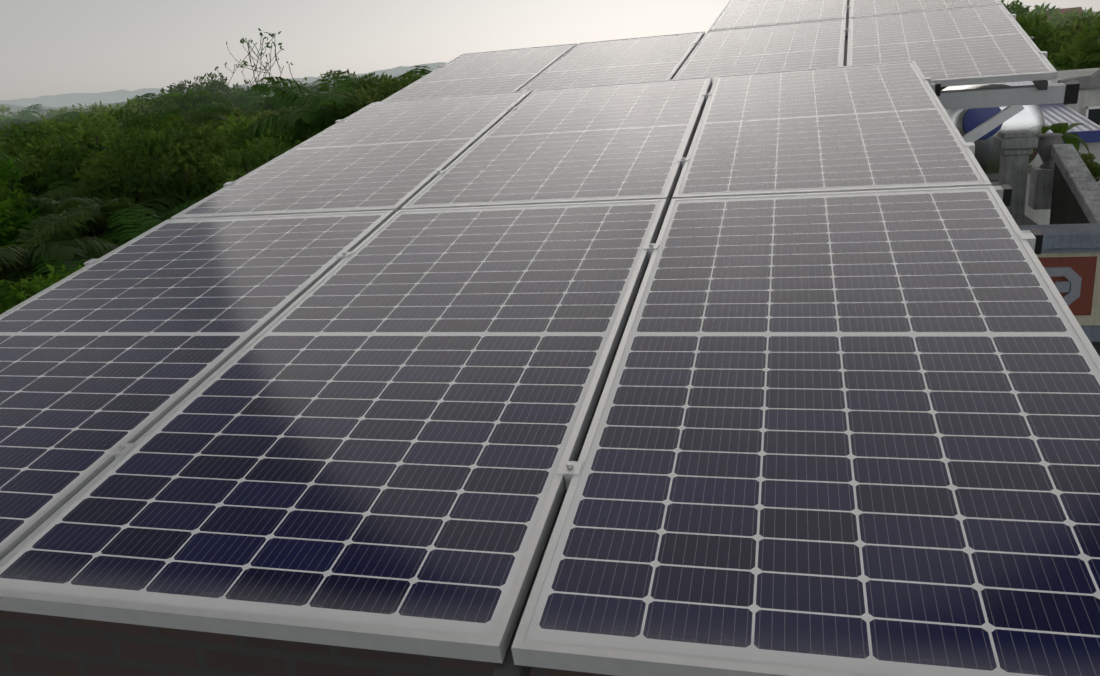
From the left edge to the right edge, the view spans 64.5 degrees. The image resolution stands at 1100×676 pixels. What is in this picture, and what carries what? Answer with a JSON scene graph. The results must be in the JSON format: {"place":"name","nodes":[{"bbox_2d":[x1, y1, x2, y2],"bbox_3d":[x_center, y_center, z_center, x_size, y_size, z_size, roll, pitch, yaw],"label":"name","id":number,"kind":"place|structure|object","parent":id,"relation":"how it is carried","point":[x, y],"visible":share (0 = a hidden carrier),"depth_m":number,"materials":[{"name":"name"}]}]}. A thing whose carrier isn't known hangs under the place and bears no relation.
{"place":"outdoors","nodes":[
{"label":"outdoors","id":0,"kind":"place"},
{"bbox_2d":[12,223,108,284],"bbox_3d":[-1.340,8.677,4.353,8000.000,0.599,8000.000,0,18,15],"label":"ground","id":1,"kind":"structure","parent":0,"point":[66,263],"depth_m":56.37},
{"bbox_2d":[0,115,12,120],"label":"tree","id":2,"kind":"object","parent":1,"relation":"on","point":[6,117],"visible":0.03,"depth_m":96.01,"materials":[{"name":"green plant"}]},
{"bbox_2d":[0,153,26,223],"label":"palm tree","id":3,"kind":"object","parent":1,"relation":"on","point":[3,159],"visible":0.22,"depth_m":34.56,"materials":[{"name":"green plant"}]},
{"bbox_2d":[0,118,28,138],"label":"tree","id":4,"kind":"object","parent":1,"relation":"on","point":[3,122],"visible":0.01,"depth_m":69.66,"materials":[{"name":"green plant"}]},
{"bbox_2d":[0,105,29,119],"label":"tree","id":5,"kind":"object","parent":1,"relation":"on","point":[3,109],"visible":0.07,"depth_m":109.41,"materials":[{"name":"green plant"}]},
{"bbox_2d":[0,118,42,125],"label":"palm tree","id":6,"kind":"object","parent":1,"relation":"on","point":[19,119],"visible":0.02,"depth_m":69.67,"materials":[{"name":"green plant"}]},
{"bbox_2d":[1,104,43,123],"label":"palm tree","id":7,"kind":"object","parent":1,"relation":"on","point":[32,119],"visible":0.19,"depth_m":91.52,"materials":[{"name":"green plant"}]},
{"bbox_2d":[0,196,51,224],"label":"palm tree","id":8,"kind":"object","parent":1,"relation":"on","point":[27,209],"visible":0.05,"depth_m":36.45,"materials":[{"name":"green plant"}]},
{"bbox_2d":[0,157,54,282],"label":"tree","id":9,"kind":"object","parent":1,"relation":"on","point":[17,220],"visible":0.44,"depth_m":27.67,"materials":[{"name":"green plant"}]},
{"bbox_2d":[3,167,62,284],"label":"tree","id":10,"kind":"object","parent":1,"relation":"on","point":[26,195],"visible":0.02,"depth_m":40.56,"materials":[{"name":"green plant"}]},
{"bbox_2d":[2,119,65,141],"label":"palm tree","id":11,"kind":"object","parent":1,"relation":"on","point":[35,123],"visible":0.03,"depth_m":51.02,"materials":[{"name":"green plant"}]},
{"bbox_2d":[0,264,84,313],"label":"tree","id":12,"kind":"object","parent":1,"relation":"on","point":[17,294],"visible":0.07,"depth_m":20.08,"materials":[{"name":"green plant"}]},
{"bbox_2d":[39,109,59,119],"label":"tree","id":13,"kind":"object","parent":1,"relation":"on","point":[48,114],"visible":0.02,"depth_m":112.66,"materials":[{"name":"green plant"}]},
{"bbox_2d":[46,106,65,119],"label":"tree","id":14,"kind":"object","parent":1,"relation":"on","point":[58,111],"visible":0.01,"depth_m":92.07,"materials":[{"name":"green plant"}]},
{"bbox_2d":[0,204,117,297],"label":"palm tree","id":15,"kind":"object","parent":1,"relation":"on","point":[42,239],"visible":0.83,"depth_m":24.80,"materials":[{"name":"green plant"}]},
{"bbox_2d":[27,248,92,294],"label":"palm tree","id":16,"kind":"object","parent":1,"relation":"on","point":[42,267],"visible":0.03,"depth_m":23.80,"materials":[{"name":"green plant"}]},
{"bbox_2d":[18,117,101,170],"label":"tree","id":17,"kind":"object","parent":1,"relation":"on","point":[61,125],"visible":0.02,"depth_m":49.47,"materials":[{"name":"green plant"}]},
{"bbox_2d":[25,135,94,237],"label":"tree","id":18,"kind":"object","parent":1,"relation":"on","point":[55,139],"depth_m":44.14,"materials":[{"name":"green plant"}]},
{"bbox_2d":[50,100,103,118],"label":"tree","id":19,"kind":"object","parent":1,"relation":"on","point":[75,109],"visible":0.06,"depth_m":87.77,"materials":[{"name":"green plant"}]},
{"bbox_2d":[0,111,156,254],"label":"tree","id":20,"kind":"object","parent":1,"relation":"on","point":[31,144],"visible":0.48,"depth_m":37.99,"materials":[{"name":"green plant"}]},
{"bbox_2d":[16,194,196,243],"bbox_3d":[-15.415,-1.985,31.732,5.855,7.060,6.480,-9,18,-14],"label":"palm tree","id":21,"kind":"object","parent":1,"relation":"on","point":[106,211],"visible":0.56,"depth_m":29.92,"materials":[{"name":"green plant"}]},
{"bbox_2d":[29,159,184,240],"bbox_3d":[-18.974,-4.434,39.261,6.983,7.833,7.427,-13,19,-24],"label":"palm tree","id":22,"kind":"object","parent":1,"relation":"on","point":[61,192],"visible":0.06,"depth_m":36.57,"materials":[{"name":"green plant"}]},
{"bbox_2d":[56,99,164,138],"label":"tree","id":23,"kind":"object","parent":1,"relation":"on","point":[134,104],"visible":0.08,"depth_m":52.03,"materials":[{"name":"green plant"}]},
{"bbox_2d":[37,107,189,167],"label":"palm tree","id":24,"kind":"object","parent":1,"relation":"on","point":[162,118],"visible":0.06,"depth_m":41.54,"materials":[{"name":"green plant"}]},
{"bbox_2d":[48,92,180,126],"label":"tree","id":25,"kind":"object","parent":1,"relation":"on","point":[69,115],"visible":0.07,"depth_m":53.55,"materials":[{"name":"green plant"}]},
{"bbox_2d":[70,203,163,270],"bbox_3d":[-12.419,-0.971,28.387,5.807,6.513,5.055,-10,18,-16],"label":"palm tree","id":26,"kind":"object","parent":1,"relation":"on","point":[117,237],"visible":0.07,"depth_m":28.25,"materials":[{"name":"green plant"}]},
{"bbox_2d":[69,109,193,165],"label":"tree","id":27,"kind":"object","parent":1,"relation":"on","point":[128,123],"visible":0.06,"depth_m":45.78,"materials":[{"name":"green plant"}]},
{"bbox_2d":[73,121,255,244],"bbox_3d":[-14.829,-4.115,35.441,7.092,9.174,8.304,-2,17,8],"label":"tree","id":28,"kind":"object","parent":1,"relation":"on","point":[197,143],"visible":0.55,"depth_m":32.84,"materials":[{"name":"green plant"}]},
{"bbox_2d":[115,87,242,130],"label":"tree","id":29,"kind":"object","parent":1,"relation":"on","point":[175,101],"visible":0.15,"depth_m":52.66,"materials":[{"name":"green plant"}]},
{"bbox_2d":[157,196,207,220],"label":"palm tree","id":30,"kind":"object","parent":1,"relation":"on","point":[181,207],"visible":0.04,"depth_m":29.64,"materials":[{"name":"green plant"}]},
{"bbox_2d":[157,72,258,108],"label":"tree","id":31,"kind":"object","parent":1,"relation":"on","point":[220,84],"visible":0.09,"depth_m":61.59,"materials":[{"name":"green plant"}]},
{"bbox_2d":[171,101,249,133],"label":"tree","id":32,"kind":"object","parent":1,"relation":"on","point":[236,110],"visible":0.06,"depth_m":49.73,"materials":[{"name":"green plant"}]},
{"bbox_2d":[160,134,281,206],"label":"tree","id":33,"kind":"object","parent":1,"relation":"on","point":[218,135],"visible":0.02,"depth_m":41.05,"materials":[{"name":"green plant"}]},
{"bbox_2d":[152,114,309,202],"bbox_3d":[-13.235,-5.706,40.163,8.487,9.104,8.174,-8,17,-11],"label":"tree","id":34,"kind":"object","parent":1,"relation":"on","point":[228,132],"visible":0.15,"depth_m":38.50,"materials":[{"name":"green plant"}]},
{"bbox_2d":[179,136,288,206],"bbox_3d":[-11.359,-3.947,35.290,7.110,8.044,7.220,0,18,15],"label":"tree","id":35,"kind":"object","parent":1,"relation":"on","point":[237,160],"visible":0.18,"depth_m":33.47,"materials":[{"name":"green plant"}]},
{"bbox_2d":[184,86,297,125],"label":"tree","id":36,"kind":"object","parent":1,"relation":"on","point":[268,104],"visible":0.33,"depth_m":53.13,"materials":[{"name":"green plant"}]},
{"bbox_2d":[215,37,284,102],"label":"bare tree","id":37,"kind":"object","parent":1,"relation":"on","point":[254,65],"visible":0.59,"depth_m":71.87,"materials":[{"name":"brown plant"}]},
{"bbox_2d":[195,112,316,137],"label":"palm tree","id":38,"kind":"object","parent":1,"relation":"on","point":[215,117],"visible":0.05,"depth_m":43.73,"materials":[{"name":"green plant"}]},
{"bbox_2d":[217,105,319,133],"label":"tree","id":39,"kind":"object","parent":1,"relation":"on","point":[260,114],"visible":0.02,"depth_m":47.18,"materials":[{"name":"green plant"}]},
{"bbox_2d":[237,28,313,102],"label":"bare tree","id":40,"kind":"object","parent":1,"relation":"on","point":[261,53],"visible":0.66,"depth_m":65.40,"materials":[{"name":"brown plant"}]},
{"bbox_2d":[281,118,343,136],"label":"tree","id":41,"kind":"object","parent":1,"relation":"on","point":[327,124],"visible":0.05,"depth_m":45.11,"materials":[{"name":"green plant"}]},
{"bbox_2d":[271,83,366,92],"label":"tree","id":42,"kind":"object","parent":1,"relation":"on","point":[318,86],"depth_m":118.03,"materials":[{"name":"green plant"}]},
{"bbox_2d":[232,71,411,156],"bbox_3d":[-9.348,-7.248,41.548,9.148,10.654,8.265,1,18,18],"label":"palm tree","id":43,"kind":"object","parent":1,"relation":"on","point":[313,109],"visible":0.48,"depth_m":39.65,"materials":[{"name":"green plant"}]},
{"bbox_2d":[320,69,398,130],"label":"tree","id":44,"kind":"object","parent":1,"relation":"on","point":[373,78],"visible":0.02,"depth_m":49.05,"materials":[{"name":"green plant"}]},
{"bbox_2d":[333,65,432,114],"bbox_3d":[-6.348,-7.347,41.190,9.281,10.410,9.871,-1,17,13],"label":"palm tree","id":45,"kind":"object","parent":1,"relation":"on","point":[423,72],"visible":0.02,"depth_m":38.08,"materials":[{"name":"green plant"}]},
{"bbox_2d":[343,70,426,118],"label":"tree","id":46,"kind":"object","parent":1,"relation":"on","point":[379,96],"visible":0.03,"depth_m":35.48,"materials":[{"name":"green plant"}]},
{"bbox_2d":[1001,0,1030,19],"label":"tree","id":47,"kind":"object","parent":1,"relation":"on","point":[1019,9],"visible":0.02,"depth_m":52.01,"materials":[{"name":"green plant"}]},
{"bbox_2d":[1024,9,1050,19],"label":"tree","id":48,"kind":"object","parent":1,"relation":"on","point":[1034,13],"visible":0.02,"depth_m":96.14,"materials":[{"name":"green plant"}]},
{"bbox_2d":[1011,7,1082,18],"bbox_3d":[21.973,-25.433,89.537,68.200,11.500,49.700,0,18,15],"label":"tree","id":49,"kind":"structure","parent":1,"relation":"on","point":[1063,10],"depth_m":98.17,"materials":[{"name":"plant"}]},
{"bbox_2d":[1016,10,1080,59],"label":"tree","id":50,"kind":"object","parent":1,"relation":"on","point":[1041,33],"visible":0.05,"depth_m":38.67,"materials":[{"name":"green plant"}]},
{"bbox_2d":[1036,40,1064,61],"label":"tree","id":51,"kind":"object","parent":1,"relation":"on","point":[1049,51],"depth_m":40.59,"materials":[{"name":"green plant"}]},
{"bbox_2d":[1026,3,1087,21],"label":"tree","id":52,"kind":"object","parent":1,"relation":"on","point":[1039,8],"visible":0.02,"depth_m":71.31,"materials":[{"name":"green plant"}]},
{"bbox_2d":[1024,215,1099,356],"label":"house roof slab","id":53,"kind":"structure","parent":1,"relation":"on","point":[1029,221],"depth_m":7.93,"materials":[{"name":"concrete"}]},
{"bbox_2d":[0,611,614,675],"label":"roof","id":54,"kind":"structure","parent":53,"relation":"on","point":[38,645],"depth_m":1.90,"materials":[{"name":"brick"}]},
{"bbox_2d":[0,77,1042,675],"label":"panel mounting clamps","id":55,"kind":"object","parent":53,"relation":"on","point":[570,469],"visible":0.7,"depth_m":1.97,"materials":[{"name":"metal"}]},
{"bbox_2d":[0,210,394,559],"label":"solar panel","id":56,"kind":"object","parent":55,"relation":"on","point":[134,340],"visible":0.79,"depth_m":2.53,"materials":[{"name":"glass"}]},
{"bbox_2d":[0,199,666,662],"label":"solar panel","id":57,"kind":"object","parent":55,"relation":"on","point":[374,439],"visible":1,"depth_m":1.80,"materials":[{"name":"glass"}]},
{"bbox_2d":[171,90,531,218],"bbox_3d":[-0.824,-0.939,4.285,1.002,0.035,2.008,0,28,15],"label":"solar panel","id":58,"kind":"object","parent":55,"relation":"on","point":[385,156],"visible":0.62,"depth_m":4.02,"materials":[{"name":"glass"}]},
{"bbox_2d":[401,76,711,209],"bbox_3d":[0.161,-0.937,4.013,1.002,0.035,2.008,0,28,15],"label":"solar panel","id":59,"kind":"object","parent":55,"relation":"on","point":[617,142],"visible":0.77,"depth_m":3.73,"materials":[{"name":"glass"}]},
{"bbox_2d":[511,186,1099,675],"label":"solar panel","id":60,"kind":"object","parent":55,"relation":"on","point":[843,434],"visible":1,"depth_m":1.58,"materials":[{"name":"glass"}]},
{"bbox_2d":[672,61,990,198],"bbox_3d":[1.145,-0.936,3.741,1.002,0.035,2.008,0,28,15],"label":"solar panel","id":61,"kind":"object","parent":55,"relation":"on","point":[880,126],"visible":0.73,"depth_m":3.44,"materials":[{"name":"glass"}]},
{"bbox_2d":[439,0,1079,142],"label":"mounting frame","id":62,"kind":"object","parent":53,"relation":"on","point":[1014,99],"visible":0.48,"depth_m":4.52,"materials":[{"name":"metal"}]},
{"bbox_2d":[381,43,576,101],"bbox_3d":[-0.546,-1.870,6.336,1.002,0.035,2.008,1,29,19],"label":"solar panel","id":63,"kind":"object","parent":62,"relation":"on","point":[499,71],"visible":0.5,"depth_m":6.44,"materials":[{"name":"glass"}]},
{"bbox_2d":[519,31,704,91],"bbox_3d":[0.420,-1.850,6.007,1.002,0.037,2.008,1,29,19],"label":"solar panel","id":64,"kind":"object","parent":62,"relation":"on","point":[644,59],"visible":0.57,"depth_m":6.11,"materials":[{"name":"glass"}]},
{"bbox_2d":[673,18,845,82],"bbox_3d":[1.386,-1.829,5.679,1.002,0.037,2.008,1,29,19],"label":"solar panel","id":65,"kind":"object","parent":62,"relation":"on","point":[786,47],"visible":0.61,"depth_m":5.77,"materials":[{"name":"glass"}]},
{"bbox_2d":[708,0,846,30],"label":"solar panel","id":66,"kind":"object","parent":62,"relation":"on","point":[734,14],"visible":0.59,"depth_m":6.92,"materials":[{"name":"glass"}]},
{"bbox_2d":[849,0,1001,17],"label":"solar panel","id":67,"kind":"object","parent":62,"relation":"on","point":[860,8],"visible":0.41,"depth_m":6.40,"materials":[{"name":"glass"}]},
{"bbox_2d":[847,4,1057,86],"bbox_3d":[2.353,-1.809,5.350,1.002,0.037,2.008,1,29,19],"label":"solar panel","id":68,"kind":"object","parent":62,"relation":"on","point":[984,44],"visible":0.84,"depth_m":5.21,"materials":[{"name":"glass"}]},
{"bbox_2d":[994,129,1037,224],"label":"pillar with cap","id":69,"kind":"structure","parent":53,"relation":"on","point":[1015,149],"depth_m":7.14,"materials":[{"name":"concrete"}]},
{"bbox_2d":[1028,133,1063,209],"bbox_3d":[4.157,-1.394,7.295,0.200,0.605,0.200,0,18,15],"label":"concrete post","id":70,"kind":"object","parent":53,"relation":"on","point":[1041,186],"visible":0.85,"depth_m":7.24,"materials":[{"name":"concrete"}]},
{"bbox_2d":[1035,11,1099,47],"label":"tree","id":71,"kind":"object","parent":1,"relation":"on","point":[1077,25],"visible":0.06,"depth_m":42.85,"materials":[{"name":"green plant"}]},
{"bbox_2d":[1040,7,1095,27],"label":"tree","id":72,"kind":"object","parent":1,"relation":"on","point":[1059,18],"visible":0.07,"depth_m":58.38,"materials":[{"name":"green plant"}]},
{"bbox_2d":[1047,52,1099,68],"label":"tree","id":73,"kind":"object","parent":1,"relation":"on","point":[1049,56],"depth_m":30.81,"materials":[{"name":"green plant"}]},
{"bbox_2d":[1049,68,1099,186],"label":"white house with gable","id":74,"kind":"structure","parent":1,"relation":"on","point":[1087,105],"depth_m":11.95,"materials":[{"name":"paint"}]},
{"bbox_2d":[1050,16,1099,70],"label":"tree","id":75,"kind":"object","parent":1,"relation":"on","point":[1086,47],"visible":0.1,"depth_m":24.04,"materials":[{"name":"green plant"}]},
{"bbox_2d":[1064,10,1092,19],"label":"tree","id":76,"kind":"object","parent":1,"relation":"on","point":[1083,13],"depth_m":68.00,"materials":[{"name":"green plant"}]},
{"bbox_2d":[1067,21,1099,54],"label":"tree","id":77,"kind":"object","parent":1,"relation":"on","point":[1085,27],"visible":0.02,"depth_m":37.67,"materials":[{"name":"green plant"}]},
{"bbox_2d":[0,15,1098,114],"bbox_3d":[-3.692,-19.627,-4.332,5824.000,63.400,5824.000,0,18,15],"label":"distant hills","id":78,"kind":"structure","parent":0,"point":[55,102],"depth_m":2246.92,"materials":[{"name":"grey"}]},
{"bbox_2d":[0,0,1099,99],"label":"sky","id":79,"kind":"structure","parent":0,"point":[48,47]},
{"bbox_2d":[1029,123,1091,153],"bbox_3d":[4.968,-1.797,8.533,0.547,0.634,0.586,-5,17,0],"label":"pot plant","id":80,"kind":"object","parent":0,"point":[1074,139],"visible":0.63,"depth_m":8.36,"materials":[{"name":"green plant"}]},
{"bbox_2d":[1053,152,1099,185],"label":"pot plant","id":81,"kind":"object","parent":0,"point":[1093,168],"visible":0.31,"depth_m":8.99,"materials":[{"name":"green plant"}]},
{"bbox_3d":[4.340,0.631,5.680,1.060,2.460,1.360,0,18,15],"label":"ledge wall","id":82,"kind":"object","parent":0,"visible":0},
{"bbox_2d":[1018,223,1099,341],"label":"red parapet wall panels","id":83,"kind":"object","parent":82,"relation":"attached to","point":[1069,257],"visible":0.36,"depth_m":4.82,"materials":[{"name":"red paint"}]},
{"bbox_2d":[1049,163,1089,224],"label":"wall","id":84,"kind":"structure","parent":82,"relation":"attached to","point":[1066,208],"depth_m":6.86,"materials":[{"name":"concrete"}]},
{"bbox_2d":[1051,144,1099,222],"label":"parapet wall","id":85,"kind":"structure","parent":84,"relation":"attached to","point":[1083,185],"depth_m":6.56,"materials":[{"name":"grey concrete"}]},
{"bbox_3d":[5.711,1.956,12.379,2.700,7.000,3.600,0,18,15],"label":"tank roof slab","id":86,"kind":"object","parent":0,"visible":0},
{"bbox_2d":[942,83,1044,181],"bbox_3d":[5.170,-2.118,10.585,1.080,1.901,1.782,0,18,15],"label":"water tank","id":87,"kind":"object","parent":86,"relation":"on","point":[986,153],"visible":0.37,"depth_m":9.67,"materials":[{"name":"silver"}]},
{"bbox_2d":[991,80,1099,224],"bbox_3d":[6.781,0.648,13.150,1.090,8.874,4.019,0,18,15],"label":"blue metal roof shed","id":88,"kind":"structure","parent":86,"relation":"on","point":[1057,113],"depth_m":10.62,"materials":[{"name":"blue"}]}
]}

